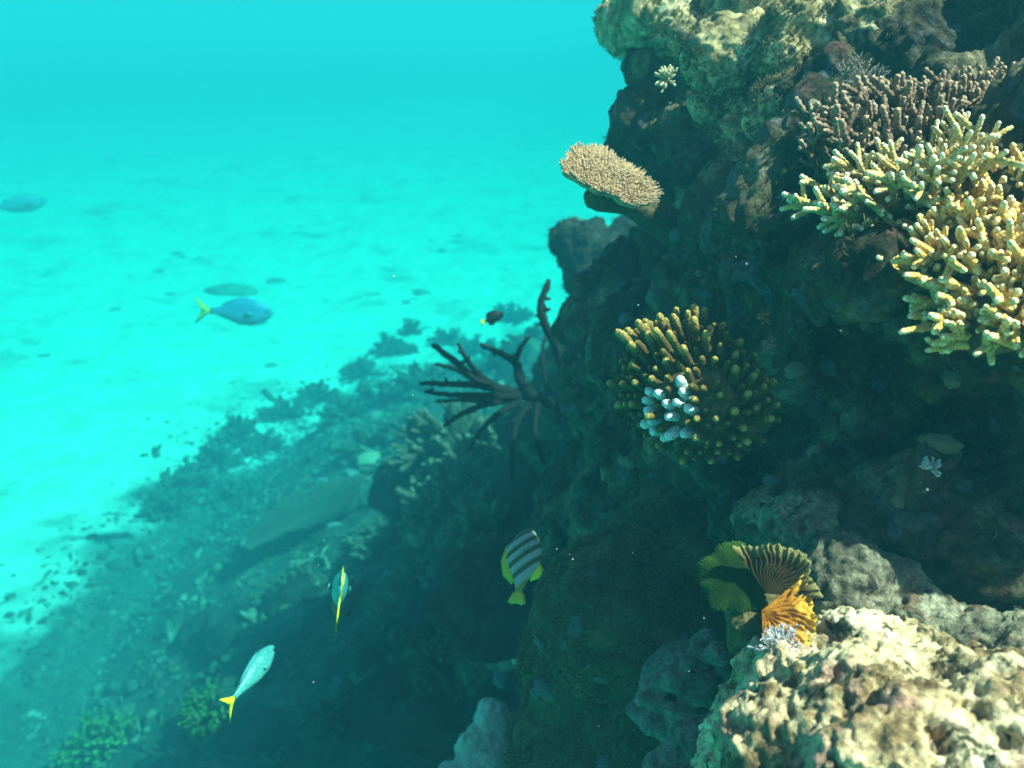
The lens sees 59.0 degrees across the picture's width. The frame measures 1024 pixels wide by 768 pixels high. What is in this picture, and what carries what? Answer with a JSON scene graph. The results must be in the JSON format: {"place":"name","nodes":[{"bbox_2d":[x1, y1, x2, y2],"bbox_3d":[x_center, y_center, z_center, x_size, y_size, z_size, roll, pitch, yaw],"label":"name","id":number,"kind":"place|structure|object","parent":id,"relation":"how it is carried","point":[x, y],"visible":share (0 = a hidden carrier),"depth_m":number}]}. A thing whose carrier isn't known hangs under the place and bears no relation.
{"place":"outdoors","nodes":[
{"label":"outdoors","id":0,"kind":"place"},
{"bbox_2d":[0,193,47,212],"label":"faint fish","id":1,"kind":"object","parent":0,"point":[26,202],"visible":1,"depth_m":20.00},
{"bbox_2d":[194,296,273,325],"bbox_3d":[-3.680,-0.966,11.983,1.033,0.394,0.193,2,11,-9],"label":"blue fish","id":2,"kind":"object","parent":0,"point":[246,311],"visible":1,"depth_m":11.95},
{"bbox_2d":[219,645,274,721],"bbox_3d":[-0.608,0.675,2.083,0.053,0.076,0.208,1,28,24],"label":"yellow tailed fish","id":3,"kind":"object","parent":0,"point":[258,665],"visible":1,"depth_m":2.08},
{"bbox_2d":[0,0,612,60],"label":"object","id":4,"kind":"structure","parent":0,"point":[30,30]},
{"bbox_2d":[0,54,626,767],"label":"seafloor","id":5,"kind":"structure","parent":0,"point":[256,172],"depth_m":28.80},
{"bbox_2d":[48,707,136,767],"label":"green bushy coral","id":6,"kind":"object","parent":5,"relation":"on","point":[92,740],"visible":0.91,"depth_m":9.83},
{"bbox_2d":[135,488,198,522],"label":"bushy coral","id":7,"kind":"object","parent":5,"relation":"on","point":[162,505],"visible":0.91,"depth_m":15.16},
{"bbox_2d":[156,459,217,497],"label":"bushy coral","id":8,"kind":"object","parent":5,"relation":"on","point":[177,481],"visible":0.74,"depth_m":15.87},
{"bbox_2d":[176,609,211,650],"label":"dome coral","id":9,"kind":"object","parent":5,"relation":"on","point":[188,637],"visible":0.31,"depth_m":10.69},
{"bbox_2d":[177,681,228,741],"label":"green bushy coral","id":10,"kind":"object","parent":5,"relation":"on","point":[198,710],"visible":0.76,"depth_m":9.09},
{"bbox_2d":[191,434,246,475],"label":"bushy coral","id":11,"kind":"object","parent":5,"relation":"on","point":[219,454],"visible":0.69,"depth_m":16.76},
{"bbox_2d":[198,602,249,662],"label":"dome coral","id":12,"kind":"object","parent":5,"relation":"on","point":[220,631],"visible":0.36,"depth_m":10.10},
{"bbox_2d":[199,474,260,511],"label":"bushy coral","id":13,"kind":"object","parent":5,"relation":"on","point":[229,487],"visible":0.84,"depth_m":15.52},
{"bbox_2d":[203,283,259,295],"bbox_3d":[-8.449,-2.770,27.337,1.769,0.549,0.709,2,22,5],"label":"sand rock","id":14,"kind":"object","parent":5,"relation":"on","point":[230,289],"visible":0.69,"depth_m":27.10},
{"bbox_2d":[212,413,259,449],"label":"bushy coral","id":15,"kind":"object","parent":5,"relation":"on","point":[237,427],"visible":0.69,"depth_m":17.80},
{"bbox_2d":[212,701,288,756],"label":"dome coral","id":16,"kind":"object","parent":5,"relation":"on","point":[250,728],"visible":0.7,"depth_m":8.66},
{"bbox_2d":[240,426,288,458],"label":"bushy coral","id":17,"kind":"object","parent":5,"relation":"on","point":[259,443],"visible":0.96,"depth_m":17.40},
{"bbox_2d":[245,621,298,685],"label":"dome coral","id":18,"kind":"object","parent":5,"relation":"on","point":[279,638],"visible":0.48,"depth_m":9.35},
{"bbox_2d":[0,338,548,767],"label":"coral rubble","id":19,"kind":"object","parent":5,"relation":"on","point":[250,615],"visible":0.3,"depth_m":12.35},
{"bbox_2d":[265,570,296,591],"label":"bushy coral","id":20,"kind":"object","parent":5,"relation":"on","point":[281,578],"visible":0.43,"depth_m":10.38},
{"bbox_2d":[258,394,313,422],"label":"bushy coral","id":21,"kind":"object","parent":5,"relation":"on","point":[281,409],"visible":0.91,"depth_m":18.75},
{"bbox_2d":[263,575,313,618],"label":"dome coral","id":22,"kind":"object","parent":5,"relation":"on","point":[289,592],"visible":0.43,"depth_m":10.11},
{"bbox_2d":[243,473,364,551],"bbox_3d":[-2.637,1.884,11.612,1.577,1.328,0.854,-7,23,-17],"label":"plate coral","id":23,"kind":"object","parent":5,"relation":"on","point":[315,506],"visible":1,"depth_m":11.46},
{"bbox_2d":[300,584,326,601],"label":"dome coral","id":24,"kind":"object","parent":5,"relation":"on","point":[315,590],"visible":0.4,"depth_m":10.10},
{"bbox_2d":[295,379,345,406],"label":"bushy coral","id":25,"kind":"object","parent":5,"relation":"on","point":[315,393],"visible":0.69,"depth_m":19.61},
{"bbox_2d":[296,596,346,646],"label":"dome coral","id":26,"kind":"object","parent":5,"relation":"on","point":[318,624],"visible":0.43,"depth_m":9.31},
{"bbox_2d":[297,688,353,743],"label":"bushy coral","id":27,"kind":"object","parent":5,"relation":"on","point":[330,719],"visible":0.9,"depth_m":8.32},
{"bbox_2d":[329,673,342,691],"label":"encrusting coral","id":28,"kind":"object","parent":5,"relation":"on","point":[337,680],"visible":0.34,"depth_m":8.73},
{"bbox_2d":[315,391,358,427],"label":"bushy coral","id":29,"kind":"object","parent":5,"relation":"on","point":[333,413],"visible":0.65,"depth_m":16.50},
{"bbox_2d":[337,353,378,384],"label":"bushy coral","id":30,"kind":"object","parent":5,"relation":"on","point":[355,371],"visible":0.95,"depth_m":21.03},
{"bbox_2d":[338,645,383,688],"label":"dome coral","id":31,"kind":"object","parent":5,"relation":"on","point":[366,659],"visible":0.29,"depth_m":8.78},
{"bbox_2d":[331,423,396,469],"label":"bushy coral","id":32,"kind":"object","parent":5,"relation":"on","point":[368,439],"visible":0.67,"depth_m":13.01},
{"bbox_2d":[340,567,392,628],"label":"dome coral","id":33,"kind":"object","parent":5,"relation":"on","point":[347,621],"visible":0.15,"depth_m":9.23},
{"bbox_2d":[356,450,381,466],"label":"encrusting coral","id":34,"kind":"object","parent":5,"relation":"on","point":[367,459],"visible":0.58,"depth_m":12.51},
{"bbox_2d":[350,664,391,750],"bbox_3d":[-1.143,2.975,8.152,0.648,0.815,0.486,0,22,0],"label":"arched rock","id":35,"kind":"object","parent":5,"relation":"on","point":[358,675],"visible":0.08,"depth_m":8.12},
{"bbox_2d":[349,516,401,568],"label":"bushy coral","id":36,"kind":"object","parent":5,"relation":"on","point":[386,538],"visible":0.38,"depth_m":10.08},
{"bbox_2d":[351,378,403,418],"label":"bushy coral","id":37,"kind":"object","parent":5,"relation":"on","point":[368,396],"visible":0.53,"depth_m":16.36},
{"bbox_2d":[368,331,419,356],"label":"bushy coral","id":38,"kind":"object","parent":5,"relation":"on","point":[390,346],"visible":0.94,"depth_m":22.40},
{"bbox_2d":[375,407,443,442],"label":"bushy coral","id":39,"kind":"object","parent":5,"relation":"on","point":[394,423],"visible":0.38,"depth_m":12.97},
{"bbox_2d":[397,317,425,337],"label":"bushy coral","id":40,"kind":"object","parent":5,"relation":"on","point":[410,326],"visible":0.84,"depth_m":23.84},
{"bbox_2d":[389,360,448,400],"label":"bushy coral","id":41,"kind":"object","parent":5,"relation":"on","point":[403,381],"visible":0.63,"depth_m":15.76},
{"bbox_2d":[425,327,468,347],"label":"bushy coral","id":42,"kind":"object","parent":5,"relation":"on","point":[443,337],"visible":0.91,"depth_m":23.06},
{"bbox_2d":[458,333,498,357],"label":"bushy coral","id":43,"kind":"object","parent":5,"relation":"on","point":[472,346],"visible":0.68,"depth_m":22.15},
{"bbox_2d":[486,345,529,372],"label":"dome coral","id":44,"kind":"object","parent":5,"relation":"on","point":[497,362],"visible":0.36,"depth_m":14.38},
{"bbox_2d":[493,367,524,385],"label":"dome coral","id":45,"kind":"object","parent":5,"relation":"on","point":[505,374],"visible":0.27,"depth_m":13.52},
{"bbox_2d":[493,300,535,326],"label":"bushy coral","id":46,"kind":"object","parent":5,"relation":"on","point":[518,315],"visible":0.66,"depth_m":24.70},
{"bbox_2d":[498,321,548,347],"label":"bushy coral","id":47,"kind":"object","parent":5,"relation":"on","point":[535,331],"visible":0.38,"depth_m":15.98},
{"bbox_2d":[384,0,1023,708],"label":"reef","id":48,"kind":"object","parent":5,"relation":"on","point":[862,292],"visible":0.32,"depth_m":1.75},
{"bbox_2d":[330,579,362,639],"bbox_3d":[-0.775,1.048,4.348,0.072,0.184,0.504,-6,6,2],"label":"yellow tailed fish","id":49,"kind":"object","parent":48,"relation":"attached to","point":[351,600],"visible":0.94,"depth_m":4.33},
{"bbox_2d":[367,463,413,521],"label":"dome coral","id":50,"kind":"object","parent":48,"relation":"on","point":[384,497],"visible":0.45,"depth_m":8.15},
{"bbox_2d":[408,531,421,547],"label":"encrusting coral","id":51,"kind":"object","parent":48,"relation":"on","point":[414,540],"visible":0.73,"depth_m":7.88},
{"bbox_2d":[384,685,467,760],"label":"dome coral","id":52,"kind":"object","parent":48,"relation":"on","point":[428,725],"visible":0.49,"depth_m":6.70},
{"bbox_2d":[417,550,435,589],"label":"bushy coral","id":53,"kind":"object","parent":48,"relation":"on","point":[430,557],"visible":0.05,"depth_m":6.84},
{"bbox_2d":[395,459,462,563],"bbox_3d":[-0.478,1.004,7.753,1.007,0.838,1.116,-10,24,-23],"label":"bushy coral","id":54,"kind":"object","parent":48,"relation":"on","point":[437,510],"visible":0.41,"depth_m":7.46},
{"bbox_2d":[410,627,463,701],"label":"bushy coral","id":55,"kind":"object","parent":48,"relation":"on","point":[433,666],"visible":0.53,"depth_m":6.57},
{"bbox_2d":[382,391,500,493],"bbox_3d":[-0.444,0.473,7.962,1.325,0.601,1.187,28,44,35],"label":"bushy coral","id":56,"kind":"object","parent":48,"relation":"on","point":[422,432],"visible":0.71,"depth_m":7.93},
{"bbox_2d":[431,520,473,592],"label":"dome coral","id":57,"kind":"object","parent":48,"relation":"on","point":[442,552],"visible":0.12,"depth_m":5.86},
{"bbox_2d":[433,438,495,497],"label":"bushy coral","id":58,"kind":"object","parent":48,"relation":"on","point":[476,460],"visible":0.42,"depth_m":6.54},
{"bbox_2d":[435,480,514,547],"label":"bushy coral","id":59,"kind":"object","parent":48,"relation":"on","point":[469,522],"visible":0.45,"depth_m":5.77},
{"bbox_2d":[438,697,512,767],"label":"pale slab","id":60,"kind":"structure","parent":48,"relation":"on","point":[484,739],"depth_m":3.20},
{"bbox_2d":[426,533,541,663],"bbox_3d":[0.056,0.887,3.742,0.802,0.522,0.768,0,22,0],"label":"dome coral","id":61,"kind":"object","parent":48,"relation":"on","point":[473,615],"visible":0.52,"depth_m":3.48},
{"bbox_2d":[463,681,520,727],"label":"dome coral","id":62,"kind":"object","parent":48,"relation":"on","point":[511,700],"visible":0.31,"depth_m":5.42},
{"bbox_2d":[419,335,567,482],"bbox_3d":[-0.042,0.034,4.372,0.734,0.595,0.820,0,22,0],"label":"branching coral","id":63,"kind":"object","parent":48,"relation":"on","point":[500,394],"visible":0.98,"depth_m":4.27},
{"bbox_2d":[493,669,509,689],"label":"encrusting coral","id":64,"kind":"object","parent":48,"relation":"on","point":[500,681],"visible":0.85,"depth_m":5.46},
{"bbox_2d":[496,660,515,673],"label":"encrusting coral","id":65,"kind":"object","parent":64,"relation":"on","point":[505,667],"visible":0.42,"depth_m":5.49},
{"bbox_2d":[480,461,539,533],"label":"dome coral","id":66,"kind":"object","parent":48,"relation":"on","point":[518,492],"visible":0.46,"depth_m":5.90},
{"bbox_2d":[493,406,532,452],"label":"dome coral","id":67,"kind":"object","parent":48,"relation":"on","point":[502,427],"visible":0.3,"depth_m":6.21},
{"bbox_2d":[536,279,566,396],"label":"whip coral","id":68,"kind":"object","parent":48,"relation":"on","point":[555,344],"visible":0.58,"depth_m":4.25},
{"bbox_2d":[548,215,637,294],"bbox_3d":[0.646,-0.549,5.564,0.668,0.951,0.838,-10,24,-23],"label":"coral outcrop","id":69,"kind":"object","parent":48,"relation":"on","point":[570,243],"visible":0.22,"depth_m":5.47},
{"bbox_2d":[505,479,726,767],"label":"brown mound","id":70,"kind":"object","parent":48,"relation":"on","point":[544,727],"visible":0.38,"depth_m":1.86},
{"bbox_2d":[533,677,552,701],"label":"encrusting coral","id":71,"kind":"object","parent":70,"relation":"on","point":[541,683],"visible":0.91,"depth_m":1.91},
{"bbox_2d":[567,611,583,639],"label":"encrusting coral","id":72,"kind":"object","parent":70,"relation":"on","point":[578,619],"visible":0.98,"depth_m":1.81},
{"bbox_2d":[595,753,612,767],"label":"encrusting coral","id":73,"kind":"object","parent":70,"relation":"on","point":[599,762],"visible":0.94,"depth_m":1.79},
{"bbox_2d":[625,628,733,742],"bbox_3d":[0.326,0.545,1.633,0.204,0.299,0.283,7,23,18],"label":"knobby coral","id":74,"kind":"object","parent":70,"relation":"on","point":[682,677],"visible":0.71,"depth_m":1.53},
{"bbox_2d":[559,142,678,247],"bbox_3d":[0.312,-0.415,2.113,0.201,0.305,0.540,18,28,38],"label":"table coral","id":75,"kind":"object","parent":48,"relation":"attached to","point":[609,182],"visible":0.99,"depth_m":2.01},
{"bbox_2d":[618,455,633,468],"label":"encrusting coral","id":76,"kind":"object","parent":48,"relation":"attached to","point":[624,461],"visible":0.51,"depth_m":2.32},
{"bbox_2d":[618,312,635,324],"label":"encrusting coral","id":77,"kind":"object","parent":48,"relation":"attached to","point":[623,318],"visible":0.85,"depth_m":2.54},
{"bbox_2d":[592,0,703,67],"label":"reef boulder","id":78,"kind":"object","parent":48,"relation":"on","point":[615,33],"visible":0.5,"depth_m":2.38},
{"bbox_2d":[654,64,677,92],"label":"coral","id":79,"kind":"object","parent":48,"relation":"attached to","point":[665,75],"visible":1,"depth_m":2.03},
{"bbox_2d":[641,709,714,767],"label":"grey rock","id":80,"kind":"object","parent":48,"relation":"on","point":[677,748],"visible":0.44,"depth_m":1.29},
{"bbox_2d":[606,304,780,464],"bbox_3d":[0.290,-0.004,1.448,0.284,0.235,0.212,13,25,28],"label":"finger coral","id":81,"kind":"object","parent":48,"relation":"on","point":[710,387],"visible":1,"depth_m":1.40},
{"bbox_2d":[400,0,1023,767],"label":"algae turf","id":82,"kind":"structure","parent":48,"relation":"on","point":[724,98],"depth_m":1.95},
{"bbox_2d":[686,89,748,147],"bbox_3d":[0.511,-0.645,2.171,0.137,0.150,0.203,-11,24,-25],"label":"reef boulder","id":83,"kind":"object","parent":48,"relation":"on","point":[729,122],"visible":0.51,"depth_m":2.12},
{"bbox_2d":[679,7,763,96],"bbox_3d":[0.535,-0.781,2.148,0.270,0.211,0.240,0,22,0],"label":"reef boulder","id":84,"kind":"object","parent":83,"relation":"on","point":[717,36],"visible":0.55,"depth_m":2.07},
{"bbox_2d":[722,141,748,162],"bbox_3d":[0.595,-0.497,2.020,0.125,0.141,0.297,-13,25,-29],"label":"reef boulder","id":85,"kind":"object","parent":48,"relation":"on","point":[738,146],"visible":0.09,"depth_m":2.06},
{"bbox_2d":[699,0,779,15],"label":"reef boulder","id":86,"kind":"object","parent":48,"relation":"on","point":[747,5],"visible":0.12,"depth_m":2.26},
{"bbox_2d":[741,74,783,140],"bbox_3d":[0.589,-0.598,1.971,0.160,0.157,0.162,0,22,0],"label":"reef boulder","id":87,"kind":"object","parent":48,"relation":"on","point":[758,118],"visible":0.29,"depth_m":1.95},
{"bbox_2d":[762,336,776,353],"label":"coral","id":88,"kind":"object","parent":48,"relation":"attached to","point":[770,345],"visible":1,"depth_m":1.59},
{"bbox_2d":[762,474,785,486],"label":"encrusting coral","id":89,"kind":"object","parent":48,"relation":"attached to","point":[768,479],"visible":0.49,"depth_m":1.61},
{"bbox_2d":[784,361,808,378],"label":"encrusting coral","id":90,"kind":"object","parent":48,"relation":"attached to","point":[793,369],"visible":1,"depth_m":1.60},
{"bbox_2d":[758,0,835,75],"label":"reef boulder","id":91,"kind":"object","parent":48,"relation":"on","point":[817,33],"visible":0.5,"depth_m":1.97},
{"bbox_2d":[807,444,824,456],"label":"encrusting coral","id":92,"kind":"object","parent":48,"relation":"attached to","point":[812,449],"visible":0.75,"depth_m":1.57},
{"bbox_2d":[818,355,837,378],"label":"encrusting coral","id":93,"kind":"object","parent":48,"relation":"attached to","point":[828,367],"visible":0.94,"depth_m":1.61},
{"bbox_2d":[825,409,839,428],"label":"encrusting coral","id":94,"kind":"object","parent":48,"relation":"attached to","point":[830,423],"visible":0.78,"depth_m":1.59},
{"bbox_2d":[690,605,1023,767],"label":"limestone rock","id":95,"kind":"object","parent":48,"relation":"on","point":[852,687],"visible":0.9,"depth_m":0.94},
{"bbox_2d":[724,594,780,653],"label":"coral","id":96,"kind":"object","parent":95,"relation":"on","point":[743,629],"visible":0.27,"depth_m":1.20},
{"bbox_2d":[697,540,765,612],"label":"leaf coral","id":97,"kind":"object","parent":96,"relation":"on","point":[729,581],"visible":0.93,"depth_m":1.21},
{"bbox_2d":[747,622,802,654],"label":"soft coral","id":98,"kind":"object","parent":95,"relation":"on","point":[777,635],"visible":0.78,"depth_m":1.11},
{"bbox_2d":[732,543,822,598],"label":"ruffled coral","id":99,"kind":"object","parent":95,"relation":"on","point":[777,569],"visible":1,"depth_m":1.18},
{"bbox_2d":[761,575,817,646],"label":"ruffled coral","id":100,"kind":"object","parent":95,"relation":"on","point":[787,607],"visible":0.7,"depth_m":1.15},
{"bbox_2d":[832,51,890,89],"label":"branching coral","id":101,"kind":"object","parent":48,"relation":"on","point":[858,68],"visible":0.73,"depth_m":1.70},
{"bbox_2d":[830,0,900,48],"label":"reef boulder","id":102,"kind":"object","parent":48,"relation":"on","point":[863,12],"visible":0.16,"depth_m":1.89},
{"bbox_2d":[730,483,1023,648],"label":"grey rock","id":103,"kind":"object","parent":48,"relation":"on","point":[855,570],"visible":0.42,"depth_m":1.28},
{"bbox_2d":[890,493,903,508],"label":"encrusting coral","id":104,"kind":"object","parent":48,"relation":"attached to","point":[896,500],"visible":1,"depth_m":1.37},
{"bbox_2d":[779,105,1023,237],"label":"staghorn coral","id":105,"kind":"object","parent":48,"relation":"on","point":[892,191],"visible":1,"depth_m":1.25},
{"bbox_2d":[781,56,1023,183],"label":"staghorn thicket","id":106,"kind":"object","parent":48,"relation":"on","point":[886,111],"visible":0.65,"depth_m":1.45},
{"bbox_2d":[919,456,941,476],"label":"coral","id":107,"kind":"object","parent":48,"relation":"on","point":[932,466],"visible":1,"depth_m":1.33},
{"bbox_2d":[852,133,1023,284],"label":"staghorn coral","id":108,"kind":"object","parent":48,"relation":"on","point":[943,248],"visible":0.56,"depth_m":1.18},
{"bbox_2d":[917,433,964,454],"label":"encrusting coral","id":109,"kind":"object","parent":48,"relation":"attached to","point":[945,444],"visible":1,"depth_m":1.40},
{"bbox_2d":[940,459,958,469],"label":"encrusting coral","id":110,"kind":"object","parent":48,"relation":"attached to","point":[946,464],"visible":0.98,"depth_m":1.39},
{"bbox_2d":[941,369,961,388],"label":"encrusting coral","id":111,"kind":"object","parent":48,"relation":"attached to","point":[951,379],"visible":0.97,"depth_m":1.38},
{"bbox_2d":[898,195,1023,365],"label":"staghorn coral","id":112,"kind":"object","parent":48,"relation":"on","point":[981,314],"visible":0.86,"depth_m":1.12},
{"bbox_2d":[983,369,1003,382],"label":"encrusting coral","id":113,"kind":"object","parent":48,"relation":"attached to","point":[996,373],"visible":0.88,"depth_m":1.34},
{"bbox_2d":[989,418,1002,436],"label":"encrusting coral","id":114,"kind":"object","parent":48,"relation":"attached to","point":[995,427],"visible":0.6,"depth_m":1.45},
{"bbox_2d":[1008,519,1023,531],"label":"encrusting coral","id":115,"kind":"object","parent":48,"relation":"attached to","point":[1017,525],"visible":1,"depth_m":1.31},
{"bbox_2d":[328,568,350,625],"bbox_3d":[-0.433,0.517,2.264,0.058,0.129,0.353,9,-8,-8],"label":"yellow tailed fish","id":116,"kind":"object","parent":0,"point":[340,588],"visible":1,"depth_m":2.25},
{"bbox_2d":[480,310,503,325],"bbox_3d":[-0.091,-0.307,4.196,0.125,0.067,0.029,-22,12,-21],"label":"dark damselfish","id":117,"kind":"object","parent":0,"point":[493,317],"visible":1,"depth_m":4.19},
{"bbox_2d":[501,528,543,604],"bbox_3d":[0.019,0.346,1.745,0.088,0.034,0.157,3,50,17],"label":"striped fish","id":118,"kind":"object","parent":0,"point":[521,565],"visible":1,"depth_m":1.74},
{"bbox_2d":[616,237,641,291],"bbox_3d":[0.344,-0.352,2.659,0.079,0.184,0.040,6,-21,5],"label":"dark fish","id":119,"kind":"object","parent":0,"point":[628,265],"visible":0.99,"depth_m":2.65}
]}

